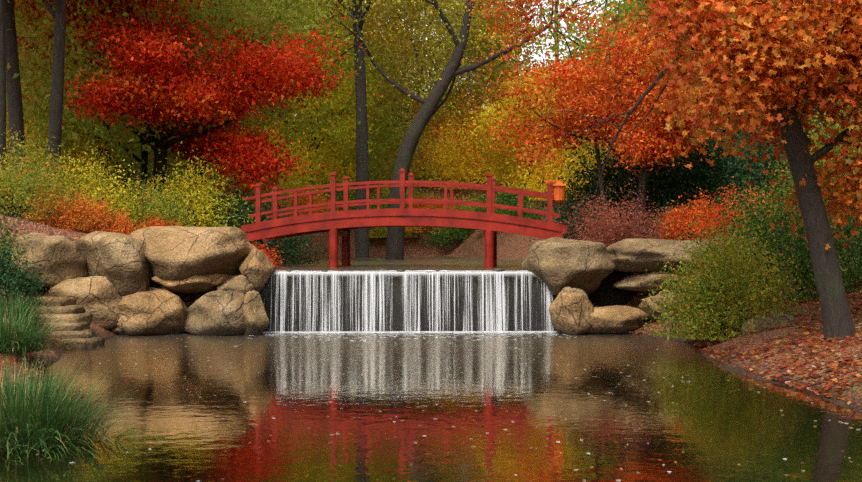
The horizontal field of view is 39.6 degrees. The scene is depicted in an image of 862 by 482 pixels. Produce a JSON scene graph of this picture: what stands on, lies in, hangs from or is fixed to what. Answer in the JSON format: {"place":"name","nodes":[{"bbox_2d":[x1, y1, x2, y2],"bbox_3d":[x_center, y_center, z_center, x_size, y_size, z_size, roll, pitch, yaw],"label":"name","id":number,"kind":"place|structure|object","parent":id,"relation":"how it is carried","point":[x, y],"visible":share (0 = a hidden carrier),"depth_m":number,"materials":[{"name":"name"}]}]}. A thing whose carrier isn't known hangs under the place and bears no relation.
{"place":"outdoors","nodes":[
{"label":"outdoors","id":0,"kind":"place"},
{"bbox_2d":[0,331,861,481],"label":"pond water","id":1,"kind":"structure","parent":0,"point":[717,426],"depth_m":15.39,"materials":[{"name":"black liquid"}]},
{"bbox_2d":[184,290,245,335],"bbox_3d":[-5.015,1.823,28.862,1.935,1.302,1.580,0,0,40],"label":"boulder","id":2,"kind":"object","parent":1,"relation":"in","point":[217,313],"visible":0.69,"depth_m":28.18,"materials":[{"name":"stone"}]},
{"bbox_2d":[239,249,275,290],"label":"boulder","id":3,"kind":"object","parent":2,"relation":"on","point":[256,268],"visible":0.94,"depth_m":28.66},
{"bbox_2d":[242,290,269,335],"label":"boulder","id":4,"kind":"object","parent":1,"relation":"in","point":[256,320],"visible":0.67,"depth_m":28.24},
{"bbox_2d":[249,332,567,341],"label":"waterfall foam patches","id":5,"kind":"object","parent":1,"relation":"on","point":[411,334],"depth_m":28.76,"materials":[{"name":"white liquid"}]},
{"bbox_2d":[263,331,556,332],"bbox_3d":[-0.497,2.224,29.178,7.500,0.001,0.508,0,0,-1],"label":"waterfall foam","id":6,"kind":"object","parent":1,"relation":"on","point":[431,332],"depth_m":29.10,"materials":[{"name":"white liquid"}]},
{"bbox_2d":[46,331,853,481],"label":"floating leaves","id":7,"kind":"object","parent":1,"relation":"on","point":[475,410],"visible":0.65,"depth_m":15.01,"materials":[{"name":"orange plant"}]},
{"bbox_2d":[549,291,593,334],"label":"boulder","id":8,"kind":"object","parent":1,"relation":"in","point":[570,313],"visible":0.85,"depth_m":28.44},
{"bbox_2d":[0,118,861,448],"bbox_3d":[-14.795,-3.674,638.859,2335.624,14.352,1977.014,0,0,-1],"label":"ground","id":9,"kind":"structure","parent":0,"point":[514,246],"depth_m":28.58,"materials":[{"name":"soil"}]},
{"bbox_2d":[0,0,6,205],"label":"tree trunk","id":10,"kind":"object","parent":9,"relation":"on","point":[2,85],"visible":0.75,"depth_m":33.39,"materials":[{"name":"brown plant"}]},
{"bbox_2d":[4,0,26,203],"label":"tree trunk","id":11,"kind":"object","parent":9,"relation":"on","point":[15,107],"visible":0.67,"depth_m":36.81,"materials":[{"name":"brown plant"}]},
{"bbox_2d":[0,199,41,283],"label":"bank shrub","id":12,"kind":"object","parent":9,"relation":"on","point":[3,236],"visible":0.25,"depth_m":28.45,"materials":[{"name":"green plant"}]},
{"bbox_2d":[0,239,55,305],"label":"green shrub","id":13,"kind":"object","parent":9,"relation":"on","point":[14,287],"visible":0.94,"depth_m":25.95,"materials":[{"name":"green plant"}]},
{"bbox_2d":[6,0,51,104],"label":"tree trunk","id":14,"kind":"object","parent":9,"relation":"on","point":[16,5],"depth_m":42.18,"materials":[{"name":"green plant"}]},
{"bbox_2d":[0,304,76,360],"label":"grass clump","id":15,"kind":"object","parent":9,"relation":"on","point":[14,341],"depth_m":20.51,"materials":[{"name":"plant"}]},
{"bbox_2d":[0,290,77,336],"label":"grass clump","id":16,"kind":"object","parent":9,"relation":"on","point":[17,306],"depth_m":23.57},
{"bbox_2d":[0,145,85,219],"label":"bank shrub","id":17,"kind":"object","parent":9,"relation":"on","point":[11,192],"visible":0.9,"depth_m":30.97,"materials":[{"name":"green plant"}]},
{"bbox_2d":[10,296,76,306],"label":"step rock","id":18,"kind":"object","parent":9,"relation":"on","point":[52,301],"visible":0.42,"depth_m":26.50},
{"bbox_2d":[8,233,88,287],"bbox_3d":[-9.553,0.490,29.234,2.108,1.382,2.225,0,0,-29],"label":"boulder","id":19,"kind":"object","parent":9,"relation":"on","point":[62,258],"visible":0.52,"depth_m":28.48,"materials":[{"name":"stone"}]},
{"bbox_2d":[0,117,100,213],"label":"shrub","id":20,"kind":"object","parent":9,"relation":"on","point":[39,166],"visible":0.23,"depth_m":33.29,"materials":[{"name":"yellow plant"}]},
{"bbox_2d":[0,295,113,385],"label":"fallen leaves","id":21,"kind":"object","parent":9,"relation":"on","point":[7,359],"visible":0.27,"depth_m":20.40,"materials":[{"name":"brown plant"}]},
{"bbox_2d":[30,305,85,313],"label":"step rock","id":22,"kind":"object","parent":9,"relation":"on","point":[74,309],"visible":0.44,"depth_m":26.20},
{"bbox_2d":[32,313,92,324],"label":"step rock","id":23,"kind":"object","parent":9,"relation":"on","point":[76,318],"visible":0.38,"depth_m":25.83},
{"bbox_2d":[40,321,89,331],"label":"step rock","id":24,"kind":"object","parent":9,"relation":"on","point":[76,327],"visible":0.19,"depth_m":25.51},
{"bbox_2d":[6,88,126,210],"bbox_3d":[-12.663,-3.070,39.624,6.681,4.292,4.789,0,0,-1],"label":"shrub","id":25,"kind":"object","parent":9,"relation":"on","point":[80,132],"visible":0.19,"depth_m":39.12,"materials":[{"name":"green plant"}]},
{"bbox_2d":[23,180,115,230],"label":"bank shrub","id":26,"kind":"object","parent":9,"relation":"on","point":[60,223],"visible":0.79,"depth_m":31.07,"materials":[{"name":"orange plant"}]},
{"bbox_2d":[48,329,94,338],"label":"step rock","id":27,"kind":"object","parent":9,"relation":"on","point":[86,333],"visible":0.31,"depth_m":25.25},
{"bbox_2d":[58,337,104,348],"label":"step rock","id":28,"kind":"object","parent":9,"relation":"on","point":[87,343],"visible":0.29,"depth_m":24.85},
{"bbox_2d":[43,276,121,330],"bbox_3d":[-8.327,1.577,28.721,1.568,1.486,2.015,0,0,-41],"label":"boulder","id":29,"kind":"object","parent":9,"relation":"on","point":[99,298],"visible":0.54,"depth_m":28.21,"materials":[{"name":"stone"}]},
{"bbox_2d":[28,141,148,229],"bbox_3d":[-9.923,-1.536,34.157,4.058,2.604,3.397,0,0,-1],"label":"shrub","id":30,"kind":"object","parent":9,"relation":"on","point":[99,175],"visible":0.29,"depth_m":33.91,"materials":[{"name":"yellow plant"}]},
{"bbox_2d":[0,351,177,463],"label":"grass clump","id":31,"kind":"object","parent":9,"relation":"on","point":[31,422],"depth_m":13.08,"materials":[{"name":"plant"}]},
{"bbox_2d":[73,203,134,234],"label":"shrub","id":32,"kind":"object","parent":9,"relation":"on","point":[118,227],"visible":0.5,"depth_m":31.80,"materials":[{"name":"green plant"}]},
{"bbox_2d":[17,0,211,211],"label":"tree","id":33,"kind":"object","parent":9,"relation":"on","point":[151,6],"visible":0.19,"depth_m":40.08,"materials":[{"name":"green plant"}]},
{"bbox_2d":[77,231,152,296],"bbox_3d":[-7.703,0.659,29.190,2.118,1.822,2.229,0,0,-1],"label":"boulder","id":34,"kind":"object","parent":9,"relation":"on","point":[120,262],"visible":0.69,"depth_m":28.45,"materials":[{"name":"stone"}]},
{"bbox_2d":[110,318,125,334],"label":"boulder","id":35,"kind":"object","parent":9,"relation":"on","point":[118,330],"visible":0.25,"depth_m":28.29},
{"bbox_2d":[7,0,230,178],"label":"tree","id":36,"kind":"object","parent":9,"relation":"on","point":[57,11],"visible":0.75,"depth_m":35.29,"materials":[{"name":"brown plant"}]},
{"bbox_2d":[6,0,266,170],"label":"tree","id":37,"kind":"object","parent":9,"relation":"on","point":[42,41],"visible":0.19,"depth_m":38.99,"materials":[{"name":"green plant"}]},
{"bbox_2d":[80,162,203,232],"bbox_3d":[-8.477,-1.205,34.728,3.702,2.552,3.114,0,0,-1],"label":"shrub","id":38,"kind":"object","parent":9,"relation":"on","point":[143,201],"visible":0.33,"depth_m":34.55,"materials":[{"name":"green plant"}]},
{"bbox_2d":[7,8,281,203],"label":"tree","id":39,"kind":"object","parent":9,"relation":"on","point":[151,157],"visible":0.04,"depth_m":48.38,"materials":[{"name":"green plant"}]},
{"bbox_2d":[117,286,187,335],"bbox_3d":[-6.734,1.765,28.805,2.070,1.346,1.714,0,0,-1],"label":"boulder","id":40,"kind":"object","parent":9,"relation":"on","point":[158,310],"visible":0.77,"depth_m":28.23,"materials":[{"name":"stone"}]},
{"bbox_2d":[127,209,188,234],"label":"shrub","id":41,"kind":"object","parent":9,"relation":"on","point":[159,223],"visible":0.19,"depth_m":31.66,"materials":[{"name":"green plant"}]},
{"bbox_2d":[6,0,369,196],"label":"tree","id":42,"kind":"object","parent":9,"relation":"on","point":[115,129],"visible":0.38,"depth_m":41.01,"materials":[{"name":"green plant"}]},
{"bbox_2d":[151,274,231,293],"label":"boulder","id":43,"kind":"object","parent":9,"relation":"on","point":[201,284],"visible":0.65,"depth_m":28.78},
{"bbox_2d":[130,226,257,280],"bbox_3d":[-5.768,0.374,29.555,3.344,1.499,2.737,0,0,-1],"label":"boulder","id":44,"kind":"object","parent":43,"relation":"on","point":[175,253],"visible":0.67,"depth_m":28.69,"materials":[{"name":"stone"}]},
{"bbox_2d":[6,0,379,212],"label":"maple tree","id":45,"kind":"object","parent":9,"relation":"on","point":[165,96],"visible":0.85,"depth_m":38.85,"materials":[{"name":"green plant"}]},
{"bbox_2d":[135,136,261,245],"bbox_3d":[-7.582,-1.505,37.691,4.476,3.501,3.998,0,0,18],"label":"shrub","id":46,"kind":"object","parent":9,"relation":"on","point":[195,208],"visible":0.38,"depth_m":37.48,"materials":[{"name":"yellow plant"}]},
{"bbox_2d":[180,163,278,247],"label":"evergreen shrub","id":47,"kind":"object","parent":9,"relation":"on","point":[236,193],"visible":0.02,"depth_m":39.26,"materials":[{"name":"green plant"}]},
{"bbox_2d":[216,274,267,293],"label":"boulder","id":48,"kind":"object","parent":9,"relation":"on","point":[241,283],"visible":0.46,"depth_m":28.58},
{"bbox_2d":[189,181,327,264],"bbox_3d":[-5.758,-0.493,38.295,4.782,2.909,4.061,0,0,20],"label":"evergreen shrub","id":49,"kind":"object","parent":9,"relation":"on","point":[285,255],"visible":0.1,"depth_m":37.92,"materials":[{"name":"green plant"}]},
{"bbox_2d":[175,114,343,209],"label":"yellow shrub","id":50,"kind":"object","parent":9,"relation":"on","point":[282,183],"visible":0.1,"depth_m":55.28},
{"bbox_2d":[246,231,287,267],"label":"red shrub","id":51,"kind":"object","parent":9,"relation":"on","point":[272,253],"visible":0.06,"depth_m":32.11,"materials":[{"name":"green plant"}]},
{"bbox_2d":[187,0,349,225],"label":"tree","id":52,"kind":"object","parent":9,"relation":"on","point":[331,2],"depth_m":48.45,"materials":[{"name":"plant"}]},
{"bbox_2d":[223,108,355,192],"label":"yellow shrub","id":53,"kind":"object","parent":9,"relation":"on","point":[337,169],"visible":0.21,"depth_m":58.80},
{"bbox_2d":[186,0,392,177],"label":"tree","id":54,"kind":"object","parent":9,"relation":"on","point":[306,22],"visible":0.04,"depth_m":58.16,"materials":[{"name":"green plant"}]},
{"bbox_2d":[268,171,342,217],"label":"bank shrub","id":55,"kind":"object","parent":9,"relation":"on","point":[315,199],"visible":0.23,"depth_m":53.36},
{"bbox_2d":[241,10,396,194],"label":"tree","id":56,"kind":"object","parent":9,"relation":"on","point":[347,134],"visible":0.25,"depth_m":57.38,"materials":[{"name":"green plant"}]},
{"bbox_2d":[236,0,431,176],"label":"tree","id":57,"kind":"object","parent":9,"relation":"on","point":[352,108],"visible":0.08,"depth_m":61.35,"materials":[{"name":"green plant"}]},
{"bbox_2d":[308,175,373,212],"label":"bank shrub","id":58,"kind":"object","parent":9,"relation":"on","point":[340,196],"visible":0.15,"depth_m":55.87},
{"bbox_2d":[286,69,397,180],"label":"yellow shrub","id":59,"kind":"object","parent":9,"relation":"on","point":[352,162],"visible":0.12,"depth_m":61.57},
{"bbox_2d":[322,0,372,257],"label":"tree","id":60,"kind":"object","parent":9,"relation":"on","point":[362,234],"visible":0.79,"depth_m":52.62,"materials":[{"name":"grey plant"}]},
{"bbox_2d":[277,0,422,122],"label":"tree","id":61,"kind":"object","parent":9,"relation":"on","point":[367,32],"depth_m":71.86,"materials":[{"name":"green plant"}]},
{"bbox_2d":[320,82,478,184],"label":"yellow shrub","id":62,"kind":"object","parent":9,"relation":"on","point":[387,141],"visible":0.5,"depth_m":60.96,"materials":[{"name":"plant"}]},
{"bbox_2d":[369,206,430,237],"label":"bank shrub","id":63,"kind":"object","parent":9,"relation":"on","point":[383,229],"visible":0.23,"depth_m":57.05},
{"bbox_2d":[334,16,466,126],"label":"tree","id":64,"kind":"object","parent":9,"relation":"on","point":[371,44],"depth_m":67.84,"materials":[{"name":"green plant"}]},
{"bbox_2d":[241,168,566,267],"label":"bridge","id":65,"kind":"structure","parent":9,"relation":"on","point":[334,222],"depth_m":33.48,"materials":[{"name":"wood"}]},
{"bbox_2d":[370,177,441,208],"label":"bank shrub","id":66,"kind":"object","parent":9,"relation":"on","point":[384,191],"visible":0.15,"depth_m":58.41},
{"bbox_2d":[259,275,557,330],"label":"waterfall","id":67,"kind":"structure","parent":9,"relation":"on","point":[395,303],"depth_m":29.68,"materials":[{"name":"liquid"}]},
{"bbox_2d":[272,271,534,275],"bbox_3d":[-0.511,0.800,29.762,7.500,0.100,0.500,0,0,-1],"label":"waterfall lip","id":68,"kind":"object","parent":67,"relation":"attached to","point":[392,271],"visible":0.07,"depth_m":29.50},
{"bbox_2d":[264,270,552,331],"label":"waterfall water","id":69,"kind":"structure","parent":67,"relation":"on","point":[500,308],"depth_m":29.41,"materials":[{"name":"liquid"}]},
{"bbox_2d":[278,0,560,174],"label":"tree","id":70,"kind":"object","parent":9,"relation":"on","point":[395,19],"visible":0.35,"depth_m":62.34,"materials":[{"name":"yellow plant"}]},
{"bbox_2d":[365,38,478,153],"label":"tree","id":71,"kind":"object","parent":9,"relation":"on","point":[447,106],"visible":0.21,"depth_m":63.73,"materials":[{"name":"plant"}]},
{"bbox_2d":[405,196,451,232],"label":"bank shrub","id":72,"kind":"object","parent":9,"relation":"on","point":[411,228],"visible":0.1,"depth_m":57.35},
{"bbox_2d":[406,189,464,209],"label":"bank shrub","id":73,"kind":"object","parent":9,"relation":"on","point":[440,205],"visible":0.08,"depth_m":57.91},
{"bbox_2d":[376,88,505,177],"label":"yellow shrub","id":74,"kind":"object","parent":9,"relation":"on","point":[446,127],"visible":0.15,"depth_m":63.14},
{"bbox_2d":[417,227,474,244],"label":"bank shrub","id":75,"kind":"object","parent":9,"relation":"on","point":[444,236],"visible":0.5,"depth_m":56.77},
{"bbox_2d":[391,0,504,176],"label":"tree","id":76,"kind":"object","parent":9,"relation":"on","point":[455,24],"visible":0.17,"depth_m":62.66,"materials":[{"name":"plant"}]},
{"bbox_2d":[268,0,634,259],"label":"tree","id":77,"kind":"object","parent":9,"relation":"on","point":[429,108],"visible":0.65,"depth_m":47.75,"materials":[{"name":"brown plant"}]},
{"bbox_2d":[406,76,510,156],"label":"tree","id":78,"kind":"object","parent":9,"relation":"on","point":[470,105],"visible":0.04,"depth_m":69.48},
{"bbox_2d":[447,191,506,212],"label":"bank shrub","id":79,"kind":"object","parent":9,"relation":"on","point":[467,208],"visible":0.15,"depth_m":56.74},
{"bbox_2d":[411,94,562,189],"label":"yellow shrub","id":80,"kind":"object","parent":9,"relation":"on","point":[448,155],"visible":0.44,"depth_m":59.96,"materials":[{"name":"plant"}]},
{"bbox_2d":[455,45,539,123],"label":"tree","id":81,"kind":"object","parent":9,"relation":"on","point":[492,87],"depth_m":71.15,"materials":[{"name":"plant"}]},
{"bbox_2d":[464,184,547,219],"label":"bank shrub","id":82,"kind":"object","parent":9,"relation":"on","point":[508,199],"visible":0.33,"depth_m":54.07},
{"bbox_2d":[462,58,573,184],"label":"tree","id":83,"kind":"object","parent":9,"relation":"on","point":[493,111],"visible":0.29,"depth_m":57.97,"materials":[{"name":"yellow plant"}]},
{"bbox_2d":[475,117,619,181],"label":"yellow shrub","id":84,"kind":"object","parent":9,"relation":"on","point":[489,166],"visible":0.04,"depth_m":62.22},
{"bbox_2d":[521,237,615,294],"bbox_3d":[3.429,0.657,29.919,2.281,1.531,2.268,0,0,-1],"label":"boulder","id":85,"kind":"object","parent":9,"relation":"on","point":[556,265],"visible":0.9,"depth_m":29.15,"materials":[{"name":"stone"}]},
{"bbox_2d":[497,96,639,200],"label":"yellow shrub","id":86,"kind":"object","parent":9,"relation":"on","point":[547,173],"visible":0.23,"depth_m":57.08,"materials":[{"name":"plant"}]},
{"bbox_2d":[458,0,695,244],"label":"tree","id":87,"kind":"object","parent":9,"relation":"on","point":[649,45],"visible":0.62,"depth_m":37.41,"materials":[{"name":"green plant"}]},
{"bbox_2d":[546,0,652,86],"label":"tree","id":88,"kind":"object","parent":9,"relation":"on","point":[554,54],"depth_m":56.18,"materials":[{"name":"orange plant"}]},
{"bbox_2d":[516,131,703,245],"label":"evergreen shrub","id":89,"kind":"object","parent":9,"relation":"on","point":[587,188],"visible":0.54,"depth_m":40.35,"materials":[{"name":"green plant"}]},
{"bbox_2d":[588,271,636,306],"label":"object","id":90,"kind":"structure","parent":9,"relation":"on","point":[606,293],"depth_m":30.55,"materials":[{"name":"black"}]},
{"bbox_2d":[551,178,674,246],"bbox_3d":[5.021,-0.607,32.921,3.438,2.242,3.010,0,0,-35],"label":"bush","id":91,"kind":"object","parent":9,"relation":"on","point":[618,233],"visible":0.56,"depth_m":32.75,"materials":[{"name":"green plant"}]},
{"bbox_2d":[586,305,651,333],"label":"boulder","id":92,"kind":"object","parent":9,"relation":"on","point":[616,319],"visible":0.65,"depth_m":28.50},
{"bbox_2d":[511,9,733,238],"bbox_3d":[6.182,-3.714,37.997,7.100,8.164,8.127,0,0,-1],"label":"tree","id":93,"kind":"object","parent":9,"relation":"on","point":[647,144],"visible":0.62,"depth_m":37.16,"materials":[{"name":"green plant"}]},
{"bbox_2d":[476,0,808,184],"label":"tree","id":94,"kind":"object","parent":9,"relation":"on","point":[570,31],"visible":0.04,"depth_m":48.70,"materials":[{"name":"orange plant"}]},
{"bbox_2d":[613,272,694,292],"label":"boulder","id":95,"kind":"object","parent":9,"relation":"on","point":[636,282],"visible":0.4,"depth_m":28.93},
{"bbox_2d":[638,296,674,322],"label":"boulder","id":96,"kind":"object","parent":9,"relation":"on","point":[647,301],"visible":0.27,"depth_m":28.51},
{"bbox_2d":[460,0,861,341],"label":"tree","id":97,"kind":"object","parent":9,"relation":"on","point":[783,54],"visible":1,"depth_m":19.38,"materials":[{"name":"orange plant"}]},
{"bbox_2d":[606,238,731,272],"bbox_3d":[5.841,0.402,29.800,3.518,0.935,3.186,0,0,-1],"label":"boulder","id":98,"kind":"object","parent":9,"relation":"on","point":[636,255],"visible":0.65,"depth_m":28.83,"materials":[{"name":"stone"}]},
{"bbox_2d":[579,117,763,234],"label":"evergreen shrub","id":99,"kind":"object","parent":9,"relation":"on","point":[679,183],"visible":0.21,"depth_m":40.47,"materials":[{"name":"green plant"}]},
{"bbox_2d":[645,197,703,239],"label":"shrub","id":100,"kind":"object","parent":9,"relation":"on","point":[669,210],"visible":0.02,"depth_m":35.43,"materials":[{"name":"red plant"}]},
{"bbox_2d":[654,290,705,314],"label":"boulder","id":101,"kind":"object","parent":9,"relation":"on","point":[656,298],"visible":0.12,"depth_m":28.40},
{"bbox_2d":[649,184,735,240],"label":"orange shrub","id":102,"kind":"object","parent":9,"relation":"on","point":[680,226],"visible":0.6,"depth_m":33.33,"materials":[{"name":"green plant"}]},
{"bbox_2d":[548,0,852,183],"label":"tree","id":103,"kind":"object","parent":9,"relation":"on","point":[628,9],"visible":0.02,"depth_m":44.77,"materials":[{"name":"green plant"}]},
{"bbox_2d":[695,202,748,237],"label":"red shrub","id":104,"kind":"object","parent":9,"relation":"on","point":[719,216],"visible":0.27,"depth_m":32.73,"materials":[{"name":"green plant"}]},
{"bbox_2d":[631,187,816,340],"bbox_3d":[6.331,0.456,24.816,3.538,3.157,3.738,0,0,33],"label":"bush","id":105,"kind":"object","parent":9,"relation":"on","point":[711,311],"visible":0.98,"depth_m":24.16,"materials":[{"name":"green plant"}]},
{"bbox_2d":[663,113,825,215],"bbox_3d":[10.826,-3.016,40.691,6.930,4.578,5.706,0,0,-1],"label":"evergreen shrub","id":106,"kind":"object","parent":9,"relation":"on","point":[704,184],"visible":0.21,"depth_m":39.77,"materials":[{"name":"green plant"}]},
{"bbox_2d":[630,274,861,405],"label":"fallen leaves","id":107,"kind":"object","parent":9,"relation":"on","point":[855,296],"visible":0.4,"depth_m":20.41,"materials":[{"name":"orange plant"}]},
{"bbox_2d":[715,176,794,228],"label":"orange shrub","id":108,"kind":"object","parent":9,"relation":"on","point":[734,198],"visible":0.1,"depth_m":33.74,"materials":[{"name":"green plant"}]},
{"bbox_2d":[671,140,861,299],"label":"green shrub","id":109,"kind":"object","parent":9,"relation":"on","point":[800,245],"visible":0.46,"depth_m":27.29,"materials":[{"name":"green plant"}]},
{"bbox_2d":[740,312,797,334],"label":"boulder","id":110,"kind":"object","parent":9,"relation":"on","point":[786,319],"visible":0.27,"depth_m":23.59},
{"bbox_2d":[704,81,861,210],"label":"evergreen shrub","id":111,"kind":"object","parent":9,"relation":"on","point":[753,174],"visible":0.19,"depth_m":35.78,"materials":[{"name":"green plant"}]},
{"bbox_2d":[750,98,861,216],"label":"shrub","id":112,"kind":"object","parent":9,"relation":"on","point":[838,147],"visible":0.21,"depth_m":30.62,"materials":[{"name":"green plant"}]},
{"bbox_2d":[275,257,617,270],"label":"stream","id":113,"kind":"structure","parent":0,"point":[423,264],"depth_m":37.69,"materials":[{"name":"black liquid"}]},
{"bbox_2d":[278,0,634,117],"label":"sky","id":114,"kind":"structure","parent":0,"point":[562,22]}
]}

